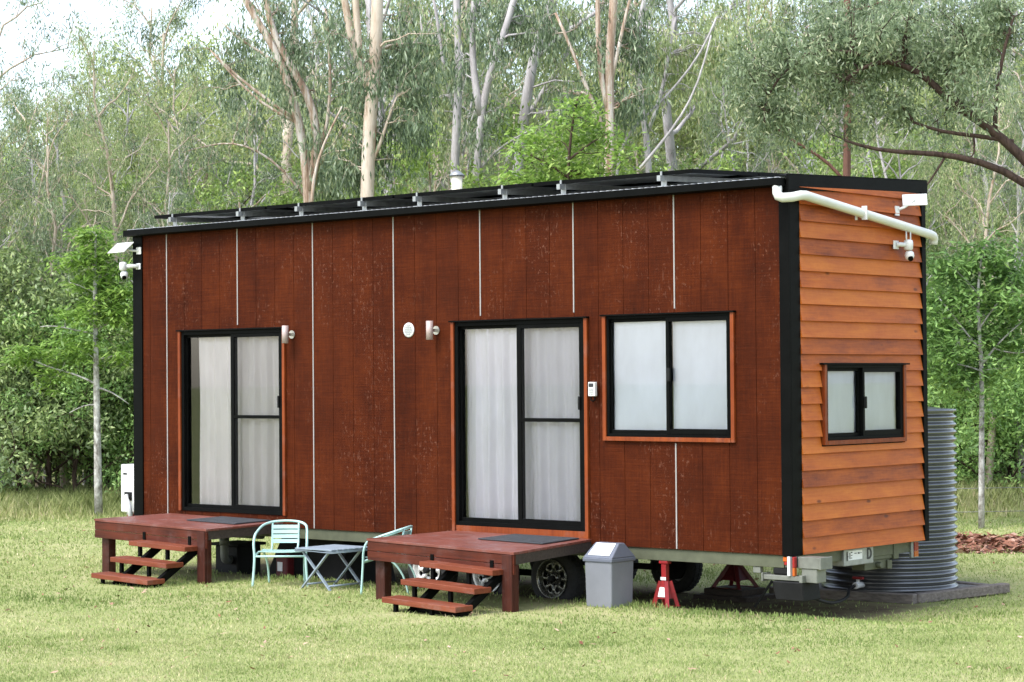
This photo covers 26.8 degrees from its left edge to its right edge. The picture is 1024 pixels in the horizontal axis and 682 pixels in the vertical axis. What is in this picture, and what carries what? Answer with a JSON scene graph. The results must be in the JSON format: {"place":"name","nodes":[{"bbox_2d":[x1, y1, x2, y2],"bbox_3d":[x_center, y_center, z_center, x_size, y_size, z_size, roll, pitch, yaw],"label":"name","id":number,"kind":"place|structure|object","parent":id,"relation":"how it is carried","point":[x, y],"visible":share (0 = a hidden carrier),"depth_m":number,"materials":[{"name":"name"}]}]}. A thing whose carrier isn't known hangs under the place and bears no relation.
{"place":"outdoors","nodes":[
{"label":"outdoors","id":0,"kind":"place"},
{"bbox_2d":[0,440,1023,681],"bbox_3d":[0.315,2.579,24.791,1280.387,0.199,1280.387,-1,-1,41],"label":"ground","id":1,"kind":"structure","parent":0,"point":[871,609],"depth_m":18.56,"materials":[{"name":"green plant"}]},
{"bbox_2d":[0,60,61,279],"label":"young eucalyptus","id":2,"kind":"object","parent":1,"relation":"on","point":[16,133],"visible":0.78,"depth_m":38.89,"materials":[{"name":"green plant"}]},
{"bbox_2d":[1,149,79,481],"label":"young eucalyptus","id":3,"kind":"object","parent":1,"relation":"on","point":[11,157],"visible":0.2,"depth_m":41.05,"materials":[{"name":"green plant"}]},
{"bbox_2d":[0,79,83,486],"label":"young eucalyptus","id":4,"kind":"object","parent":1,"relation":"on","point":[12,235],"visible":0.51,"depth_m":37.98,"materials":[{"name":"green plant"}]},
{"bbox_2d":[0,326,83,468],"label":"leafy shrub","id":5,"kind":"object","parent":1,"relation":"on","point":[17,379],"visible":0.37,"depth_m":36.94,"materials":[{"name":"green plant"}]},
{"bbox_2d":[0,80,88,485],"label":"young eucalyptus","id":6,"kind":"object","parent":1,"relation":"on","point":[55,117],"visible":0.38,"depth_m":41.20,"materials":[{"name":"green plant"}]},
{"bbox_2d":[0,81,123,487],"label":"young eucalyptus","id":7,"kind":"object","parent":1,"relation":"on","point":[62,147],"visible":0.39,"depth_m":41.34,"materials":[{"name":"green plant"}]},
{"bbox_2d":[0,227,124,494],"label":"leafy shrub","id":8,"kind":"object","parent":1,"relation":"on","point":[10,469],"visible":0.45,"depth_m":37.01,"materials":[{"name":"green plant"}]},
{"bbox_2d":[0,97,124,487],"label":"young eucalyptus","id":9,"kind":"object","parent":1,"relation":"on","point":[42,247],"visible":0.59,"depth_m":39.08,"materials":[{"name":"green plant"}]},
{"bbox_2d":[0,0,124,230],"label":"eucalyptus tree","id":10,"kind":"object","parent":1,"relation":"on","point":[31,56],"visible":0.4,"depth_m":52.68,"materials":[{"name":"green plant"}]},
{"bbox_2d":[0,225,132,516],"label":"silky oak sapling","id":11,"kind":"object","parent":1,"relation":"on","point":[118,313],"visible":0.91,"depth_m":34.17,"materials":[{"name":"green plant"}]},
{"bbox_2d":[0,241,133,494],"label":"leafy shrub","id":12,"kind":"object","parent":1,"relation":"on","point":[49,293],"visible":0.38,"depth_m":36.99,"materials":[{"name":"green plant"}]},
{"bbox_2d":[0,270,133,493],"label":"leafy shrub","id":13,"kind":"object","parent":1,"relation":"on","point":[119,450],"visible":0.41,"depth_m":37.02,"materials":[{"name":"green plant"}]},
{"bbox_2d":[4,267,133,486],"bbox_3d":[-7.255,0.821,38.588,4.393,4.451,4.094,0,-1,0],"label":"leafy shrub","id":14,"kind":"object","parent":1,"relation":"on","point":[101,406],"visible":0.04,"depth_m":37.40,"materials":[{"name":"green plant"}]},
{"bbox_2d":[10,259,133,488],"bbox_3d":[-7.817,0.726,39.297,3.609,4.718,5.502,0,-1,-25],"label":"leafy shrub","id":15,"kind":"object","parent":1,"relation":"on","point":[74,436],"visible":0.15,"depth_m":37.69,"materials":[{"name":"green plant"}]},
{"bbox_2d":[43,296,133,495],"bbox_3d":[-6.584,0.943,38.080,3.510,4.148,3.746,-1,-1,39],"label":"leafy shrub","id":16,"kind":"object","parent":1,"relation":"on","point":[92,450],"visible":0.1,"depth_m":37.59,"materials":[{"name":"green plant"}]},
{"bbox_2d":[48,64,142,229],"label":"eucalyptus tree","id":17,"kind":"object","parent":1,"relation":"on","point":[75,81],"visible":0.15,"depth_m":55.65,"materials":[{"name":"green plant"}]},
{"bbox_2d":[49,112,144,472],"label":"young eucalyptus","id":18,"kind":"object","parent":1,"relation":"on","point":[99,179],"visible":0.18,"depth_m":43.77,"materials":[{"name":"green plant"}]},
{"bbox_2d":[28,56,186,484],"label":"young eucalyptus","id":19,"kind":"object","parent":1,"relation":"on","point":[116,125],"visible":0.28,"depth_m":44.89,"materials":[{"name":"green plant"}]},
{"bbox_2d":[33,21,183,463],"bbox_3d":[-7.459,-1.486,39.680,2.761,8.950,3.557,0,-1,-37],"label":"young eucalyptus","id":20,"kind":"object","parent":1,"relation":"on","point":[106,155],"visible":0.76,"depth_m":39.32,"materials":[{"name":"green plant"}]},
{"bbox_2d":[10,71,213,281],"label":"wattle tree","id":21,"kind":"object","parent":1,"relation":"on","point":[42,135],"visible":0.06,"depth_m":53.97,"materials":[{"name":"green plant"}]},
{"bbox_2d":[48,31,212,226],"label":"wattle tree","id":22,"kind":"object","parent":1,"relation":"on","point":[113,57],"visible":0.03,"depth_m":55.97,"materials":[{"name":"green plant"}]},
{"bbox_2d":[38,147,233,256],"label":"wattle tree","id":23,"kind":"object","parent":1,"relation":"on","point":[126,185],"visible":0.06,"depth_m":45.19,"materials":[{"name":"green plant"}]},
{"bbox_2d":[91,540,197,586],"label":"deck steps","id":24,"kind":"structure","parent":1,"relation":"on","point":[128,577],"depth_m":22.45,"materials":[{"name":"brown wood"}]},
{"bbox_2d":[37,18,271,200],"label":"wattle tree","id":25,"kind":"object","parent":1,"relation":"on","point":[190,40],"visible":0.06,"depth_m":69.39,"materials":[{"name":"green plant"}]},
{"bbox_2d":[109,184,201,335],"bbox_3d":[-6.439,0.013,38.758,2.664,5.825,2.099,-1,-1,17],"label":"young eucalyptus","id":26,"kind":"object","parent":1,"relation":"on","point":[175,198],"visible":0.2,"depth_m":38.76,"materials":[{"name":"green plant"}]},
{"bbox_2d":[77,0,248,188],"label":"eucalyptus tree","id":27,"kind":"object","parent":1,"relation":"on","point":[153,35],"visible":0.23,"depth_m":58.58,"materials":[{"name":"green plant"}]},
{"bbox_2d":[96,0,231,138],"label":"eucalyptus tree","id":28,"kind":"object","parent":1,"relation":"on","point":[131,4],"visible":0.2,"depth_m":69.67,"materials":[{"name":"green plant"}]},
{"bbox_2d":[97,75,247,255],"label":"young eucalyptus","id":29,"kind":"object","parent":1,"relation":"on","point":[177,174],"visible":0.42,"depth_m":40.38,"materials":[{"name":"green plant"}]},
{"bbox_2d":[124,111,232,241],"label":"young eucalyptus","id":30,"kind":"object","parent":1,"relation":"on","point":[179,160],"visible":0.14,"depth_m":44.12,"materials":[{"name":"green plant"}]},
{"bbox_2d":[116,85,253,217],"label":"eucalyptus tree","id":31,"kind":"object","parent":1,"relation":"on","point":[180,130],"visible":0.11,"depth_m":53.00,"materials":[{"name":"green plant"}]},
{"bbox_2d":[94,513,282,583],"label":"timber deck","id":32,"kind":"structure","parent":1,"relation":"on","point":[170,527],"depth_m":22.99,"materials":[{"name":"brown wood"}]},
{"bbox_2d":[131,34,245,226],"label":"young eucalyptus","id":33,"kind":"object","parent":1,"relation":"on","point":[184,86],"visible":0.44,"depth_m":45.09,"materials":[{"name":"green plant"}]},
{"bbox_2d":[105,84,306,213],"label":"wattle tree","id":34,"kind":"object","parent":1,"relation":"on","point":[213,123],"visible":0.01,"depth_m":55.47,"materials":[{"name":"green plant"}]},
{"bbox_2d":[142,143,295,226],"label":"wattle tree","id":35,"kind":"object","parent":1,"relation":"on","point":[241,174],"visible":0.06,"depth_m":46.84,"materials":[{"name":"green plant"}]},
{"bbox_2d":[130,148,337,258],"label":"wattle tree","id":36,"kind":"object","parent":1,"relation":"on","point":[289,195],"visible":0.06,"depth_m":41.31,"materials":[{"name":"green plant"}]},
{"bbox_2d":[122,77,352,210],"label":"wattle tree","id":37,"kind":"object","parent":1,"relation":"on","point":[247,196],"visible":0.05,"depth_m":55.56,"materials":[{"name":"green plant"}]},
{"bbox_2d":[212,540,265,574],"bbox_3d":[-3.141,2.500,24.638,0.480,0.388,0.440,-1,-1,41],"label":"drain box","id":38,"kind":"object","parent":1,"relation":"on","point":[241,552],"visible":0.62,"depth_m":24.50,"materials":[{"name":"black plastic"}]},
{"bbox_2d":[176,91,308,224],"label":"young eucalyptus","id":39,"kind":"object","parent":1,"relation":"on","point":[264,175],"visible":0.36,"depth_m":42.90,"materials":[{"name":"green plant"}]},
{"bbox_2d":[100,0,433,203],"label":"eucalyptus tree","id":40,"kind":"object","parent":1,"relation":"on","point":[289,136],"visible":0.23,"depth_m":52.05,"materials":[{"name":"green plant"}]},
{"bbox_2d":[163,0,385,202],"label":"eucalyptus tree","id":41,"kind":"object","parent":1,"relation":"on","point":[287,52],"visible":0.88,"depth_m":39.98,"materials":[{"name":"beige plant"}]},
{"bbox_2d":[251,520,308,586],"bbox_3d":[-2.362,2.192,22.197,0.594,0.668,0.477,-1,-1,3],"label":"garden chair","id":42,"kind":"object","parent":1,"relation":"on","point":[305,568],"visible":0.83,"depth_m":22.33,"materials":[{"name":"green paint"}]},
{"bbox_2d":[294,544,368,590],"bbox_3d":[-1.817,2.305,21.826,0.537,0.423,0.566,-1,-1,41],"label":"folding table","id":43,"kind":"object","parent":1,"relation":"on","point":[336,548],"visible":0.94,"depth_m":21.75,"materials":[{"name":"blue paint"}]},
{"bbox_2d":[269,538,395,583],"bbox_3d":[-2.022,2.421,23.920,1.298,0.539,0.777,-1,-1,41],"label":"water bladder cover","id":44,"kind":"object","parent":1,"relation":"on","point":[332,566],"visible":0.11,"depth_m":23.48,"materials":[{"name":"black plastic"}]},
{"bbox_2d":[224,0,507,195],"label":"eucalyptus tree","id":45,"kind":"object","parent":1,"relation":"on","point":[367,6],"visible":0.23,"depth_m":48.72,"materials":[{"name":"green plant"}]},
{"bbox_2d":[305,0,465,199],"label":"eucalyptus tree","id":46,"kind":"object","parent":1,"relation":"on","point":[362,171],"visible":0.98,"depth_m":38.52,"materials":[{"name":"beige plant"}]},
{"bbox_2d":[336,117,495,197],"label":"wattle tree","id":47,"kind":"object","parent":1,"relation":"on","point":[417,169],"visible":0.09,"depth_m":41.06,"materials":[{"name":"green plant"}]},
{"bbox_2d":[382,560,502,616],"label":"deck steps","id":48,"kind":"structure","parent":1,"relation":"on","point":[424,603],"depth_m":19.46,"materials":[{"name":"brown wood"}]},
{"bbox_2d":[388,0,497,190],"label":"eucalyptus tree","id":49,"kind":"object","parent":1,"relation":"on","point":[454,140],"visible":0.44,"depth_m":43.04,"materials":[{"name":"green plant"}]},
{"bbox_2d":[389,43,507,193],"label":"young eucalyptus","id":50,"kind":"object","parent":1,"relation":"on","point":[468,131],"visible":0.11,"depth_m":46.70,"materials":[{"name":"green plant"}]},
{"bbox_2d":[325,0,597,189],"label":"eucalyptus tree","id":51,"kind":"object","parent":1,"relation":"on","point":[492,2],"visible":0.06,"depth_m":56.49,"materials":[{"name":"green plant"}]},
{"bbox_2d":[341,0,586,191],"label":"eucalyptus tree","id":52,"kind":"object","parent":1,"relation":"on","point":[501,105],"visible":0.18,"depth_m":49.07,"materials":[{"name":"green plant"}]},
{"bbox_2d":[366,531,590,611],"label":"timber deck","id":53,"kind":"structure","parent":1,"relation":"on","point":[462,547],"depth_m":20.09,"materials":[{"name":"brown wood"}]},
{"bbox_2d":[478,534,578,543],"bbox_3d":[0.157,1.885,20.450,0.810,0.035,0.540,-1,-1,41],"label":"doormat","id":54,"kind":"object","parent":53,"relation":"on","point":[531,539],"visible":1,"depth_m":20.38,"materials":[{"name":"rubber"}]},
{"bbox_2d":[440,0,579,187],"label":"eucalyptus tree","id":55,"kind":"object","parent":1,"relation":"on","point":[512,20],"visible":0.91,"depth_m":40.99,"materials":[{"name":"green plant"}]},
{"bbox_2d":[123,169,937,607],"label":"tiny house","id":56,"kind":"structure","parent":1,"relation":"on","point":[745,351],"depth_m":20.84,"materials":[{"name":"brown wood"}]},
{"bbox_2d":[121,464,133,515],"bbox_3d":[-4.226,1.783,25.328,0.393,0.676,0.910,-1,-1,41],"label":"air conditioner","id":57,"kind":"object","parent":56,"relation":"attached to","point":[127,488],"visible":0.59,"depth_m":25.08,"materials":[{"name":"white plastic"}]},
{"bbox_2d":[176,327,286,515],"bbox_3d":[-3.063,0.883,23.849,1.784,2.041,0.215,-1,-1,41],"label":"sliding door","id":58,"kind":"structure","parent":56,"relation":"in","point":[243,445],"depth_m":23.86,"materials":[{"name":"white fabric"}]},
{"bbox_2d":[448,316,589,538],"bbox_3d":[0.111,0.862,21.097,1.784,2.161,0.211,-1,-1,41],"label":"sliding door","id":59,"kind":"structure","parent":56,"relation":"in","point":[528,378],"depth_m":21.13,"materials":[{"name":"black metal"}]},
{"bbox_2d":[599,310,735,442],"bbox_3d":[1.459,0.334,19.884,1.539,1.191,0.136,-1,-1,41],"label":"sliding window","id":60,"kind":"structure","parent":56,"relation":"in","point":[669,377],"depth_m":19.87,"materials":[{"name":"white glass"}]},
{"bbox_2d":[832,546,872,566],"bbox_3d":[3.150,1.998,19.966,0.184,0.156,0.510,-1,-1,41],"label":"equipment box","id":61,"kind":"object","parent":56,"relation":"attached to","point":[856,556],"visible":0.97,"depth_m":19.86,"materials":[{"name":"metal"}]},
{"bbox_2d":[819,363,909,444],"bbox_3d":[3.234,0.575,19.902,0.160,0.741,1.504,-1,-1,41],"label":"sliding window","id":62,"kind":"structure","parent":56,"relation":"in","point":[862,402],"depth_m":19.86,"materials":[{"name":"black metal"}]},
{"bbox_2d":[444,95,640,187],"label":"wattle tree","id":63,"kind":"object","parent":1,"relation":"on","point":[513,135],"visible":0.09,"depth_m":41.35,"materials":[{"name":"green plant"}]},
{"bbox_2d":[499,0,632,185],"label":"eucalyptus tree","id":64,"kind":"object","parent":1,"relation":"on","point":[528,92],"visible":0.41,"depth_m":44.08,"materials":[{"name":"green plant"}]},
{"bbox_2d":[481,90,657,185],"bbox_3d":[0.911,-0.526,33.166,2.742,6.674,2.018,0,-1,-3],"label":"bright green tree","id":65,"kind":"object","parent":1,"relation":"on","point":[567,168],"visible":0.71,"depth_m":33.09,"materials":[{"name":"green plant"}]},
{"bbox_2d":[524,0,672,175],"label":"eucalyptus tree","id":66,"kind":"object","parent":1,"relation":"on","point":[604,58],"visible":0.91,"depth_m":40.11,"materials":[{"name":"green plant"}]},
{"bbox_2d":[583,542,635,607],"bbox_3d":[0.903,2.168,19.933,0.345,0.595,0.364,-1,-1,41],"label":"rubbish bin","id":67,"kind":"object","parent":1,"relation":"on","point":[609,572],"visible":0.95,"depth_m":19.82,"materials":[{"name":"grey plastic"}]},
{"bbox_2d":[523,41,702,174],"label":"wattle tree","id":68,"kind":"object","parent":1,"relation":"on","point":[657,129],"visible":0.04,"depth_m":60.69,"materials":[{"name":"green plant"}]},
{"bbox_2d":[535,0,709,163],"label":"eucalyptus tree","id":69,"kind":"object","parent":1,"relation":"on","point":[635,4],"visible":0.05,"depth_m":63.20,"materials":[{"name":"green plant"}]},
{"bbox_2d":[587,0,712,172],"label":"eucalyptus tree","id":70,"kind":"object","parent":1,"relation":"on","point":[684,116],"visible":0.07,"depth_m":61.37,"materials":[{"name":"green plant"}]},
{"bbox_2d":[488,0,815,185],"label":"eucalyptus tree","id":71,"kind":"object","parent":1,"relation":"on","point":[669,139],"visible":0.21,"depth_m":46.78,"materials":[{"name":"green plant"}]},
{"bbox_2d":[652,560,680,607],"bbox_3d":[1.423,2.253,19.938,0.209,0.432,0.209,-1,-1,41],"label":"jack stand","id":72,"kind":"object","parent":1,"relation":"on","point":[665,592],"visible":0.94,"depth_m":19.91,"materials":[{"name":"red paint"}]},
{"bbox_2d":[614,0,793,174],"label":"eucalyptus tree","id":73,"kind":"object","parent":1,"relation":"on","point":[710,46],"visible":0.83,"depth_m":42.02,"materials":[{"name":"green plant"}]},
{"bbox_2d":[693,593,775,602],"bbox_3d":[2.255,2.593,21.761,0.660,0.060,0.520,-1,-1,41],"label":"timber block","id":74,"kind":"object","parent":1,"relation":"on","point":[751,598],"depth_m":21.57,"materials":[{"name":"black wood"}]},
{"bbox_2d":[704,585,764,596],"bbox_3d":[2.257,2.531,21.772,0.470,0.062,0.420,-1,-1,41],"label":"timber block","id":75,"kind":"object","parent":74,"relation":"on","point":[745,591],"depth_m":21.64,"materials":[{"name":"black wood"}]},
{"bbox_2d":[710,565,759,589],"bbox_3d":[2.258,2.278,21.788,0.365,0.460,0.365,-1,-1,41],"label":"jack stand","id":76,"kind":"object","parent":75,"relation":"on","point":[737,574],"visible":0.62,"depth_m":21.75,"materials":[{"name":"red paint"}]},
{"bbox_2d":[693,67,787,172],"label":"young eucalyptus","id":77,"kind":"object","parent":1,"relation":"on","point":[728,130],"visible":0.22,"depth_m":45.86,"materials":[{"name":"green plant"}]},
{"bbox_2d":[686,0,857,172],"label":"eucalyptus tree","id":78,"kind":"object","parent":1,"relation":"on","point":[768,2],"visible":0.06,"depth_m":61.23,"materials":[{"name":"green plant"}]},
{"bbox_2d":[719,28,882,176],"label":"young eucalyptus","id":79,"kind":"object","parent":1,"relation":"on","point":[780,143],"visible":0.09,"depth_m":43.95,"materials":[{"name":"green plant"}]},
{"bbox_2d":[623,0,979,176],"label":"eucalyptus tree","id":80,"kind":"object","parent":1,"relation":"on","point":[796,13],"visible":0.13,"depth_m":48.36,"materials":[{"name":"green plant"}]},
{"bbox_2d":[739,0,918,175],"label":"stringybark tree","id":81,"kind":"object","parent":1,"relation":"on","point":[846,162],"visible":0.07,"depth_m":35.98,"materials":[{"name":"green plant"}]},
{"bbox_2d":[748,0,926,178],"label":"eucalyptus tree","id":82,"kind":"object","parent":1,"relation":"on","point":[785,157],"visible":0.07,"depth_m":47.85,"materials":[{"name":"green plant"}]},
{"bbox_2d":[709,0,1023,187],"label":"eucalyptus tree","id":83,"kind":"object","parent":1,"relation":"on","point":[856,47],"visible":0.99,"depth_m":28.99,"materials":[{"name":"green plant"}]},
{"bbox_2d":[812,72,965,321],"bbox_3d":[6.731,-1.086,38.788,3.558,7.911,3.195,0,-1,-22],"label":"young eucalyptus","id":84,"kind":"object","parent":1,"relation":"on","point":[883,145],"visible":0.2,"depth_m":38.89,"materials":[{"name":"green plant"}]},
{"bbox_2d":[769,580,1009,603],"bbox_3d":[3.946,2.555,22.059,1.942,0.150,1.796,-1,-1,41],"label":"tank pad","id":85,"kind":"object","parent":1,"relation":"on","point":[964,589],"visible":0.51,"depth_m":21.44,"materials":[{"name":"grey concrete"}]},
{"bbox_2d":[821,407,957,592],"bbox_3d":[3.860,1.582,22.022,1.384,1.865,1.384,-1,-1,41],"label":"water tank","id":86,"kind":"object","parent":85,"relation":"on","point":[932,565],"visible":0.37,"depth_m":21.48,"materials":[{"name":"metal"}]},
{"bbox_2d":[776,97,1007,458],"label":"wattle tree","id":87,"kind":"object","parent":1,"relation":"on","point":[822,152],"visible":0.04,"depth_m":40.71,"materials":[{"name":"green plant"}]},
{"bbox_2d":[802,142,1007,283],"bbox_3d":[6.624,-0.325,40.248,4.639,6.586,4.763,-1,-1,35],"label":"wattle tree","id":88,"kind":"object","parent":1,"relation":"on","point":[888,172],"depth_m":39.47,"materials":[{"name":"green plant"}]},
{"bbox_2d":[851,123,973,345],"bbox_3d":[6.941,-0.495,37.588,3.480,6.666,3.125,0,-1,-27],"label":"young eucalyptus","id":89,"kind":"object","parent":1,"relation":"on","point":[927,170],"visible":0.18,"depth_m":37.51,"materials":[{"name":"green plant"}]},
{"bbox_2d":[916,150,996,481],"bbox_3d":[7.874,-0.344,38.907,2.091,6.356,2.694,0,-1,-24],"label":"young eucalyptus","id":90,"kind":"object","parent":1,"relation":"on","point":[966,190],"visible":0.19,"depth_m":38.57,"materials":[{"name":"green plant"}]},
{"bbox_2d":[903,0,1023,480],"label":"young eucalyptus","id":91,"kind":"object","parent":1,"relation":"on","point":[988,141],"visible":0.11,"depth_m":39.64,"materials":[{"name":"green plant"}]},
{"bbox_2d":[915,61,1023,275],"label":"young eucalyptus","id":92,"kind":"object","parent":1,"relation":"on","point":[985,183],"visible":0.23,"depth_m":39.07,"materials":[{"name":"green plant"}]},
{"bbox_2d":[916,83,1023,476],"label":"young eucalyptus","id":93,"kind":"object","parent":1,"relation":"on","point":[972,165],"visible":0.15,"depth_m":39.53,"materials":[{"name":"green plant"}]},
{"bbox_2d":[925,76,1023,489],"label":"young eucalyptus","id":94,"kind":"object","parent":1,"relation":"on","point":[986,221],"visible":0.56,"depth_m":35.76,"materials":[{"name":"green plant"}]},
{"bbox_2d":[926,226,1023,528],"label":"garden sapling","id":95,"kind":"object","parent":1,"relation":"on","point":[963,379],"visible":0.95,"depth_m":29.59,"materials":[{"name":"green plant"}]},
{"bbox_2d":[926,273,1023,486],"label":"leafy shrub","id":96,"kind":"object","parent":1,"relation":"on","point":[989,428],"visible":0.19,"depth_m":35.09,"materials":[{"name":"green plant"}]},
{"bbox_2d":[927,232,1023,491],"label":"leafy shrub","id":97,"kind":"object","parent":1,"relation":"on","point":[959,439],"visible":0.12,"depth_m":34.42,"materials":[{"name":"green plant"}]},
{"bbox_2d":[931,294,1023,485],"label":"leafy shrub","id":98,"kind":"object","parent":1,"relation":"on","point":[973,427],"visible":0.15,"depth_m":35.20,"materials":[{"name":"green plant"}]},
{"bbox_2d":[954,356,1023,486],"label":"leafy shrub","id":99,"kind":"object","parent":1,"relation":"on","point":[1007,422],"visible":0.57,"depth_m":34.82,"materials":[{"name":"green plant"}]},
{"bbox_2d":[955,531,1023,553],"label":"bark mulch","id":100,"kind":"object","parent":1,"relation":"on","point":[1012,542],"visible":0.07,"depth_m":26.40,"materials":[{"name":"brown wood"}]},
{"bbox_2d":[966,65,1023,486],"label":"young eucalyptus","id":101,"kind":"object","parent":1,"relation":"on","point":[1011,161],"visible":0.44,"depth_m":35.72,"materials":[{"name":"green plant"}]},
{"bbox_2d":[0,474,1023,521],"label":"tall grass","id":102,"kind":"structure","parent":0,"point":[39,504],"depth_m":34.39,"materials":[{"name":"green plant"}]},
{"bbox_2d":[0,0,1023,221],"label":"sky","id":103,"kind":"structure","parent":0,"point":[93,9],"materials":[{"name":"white"}]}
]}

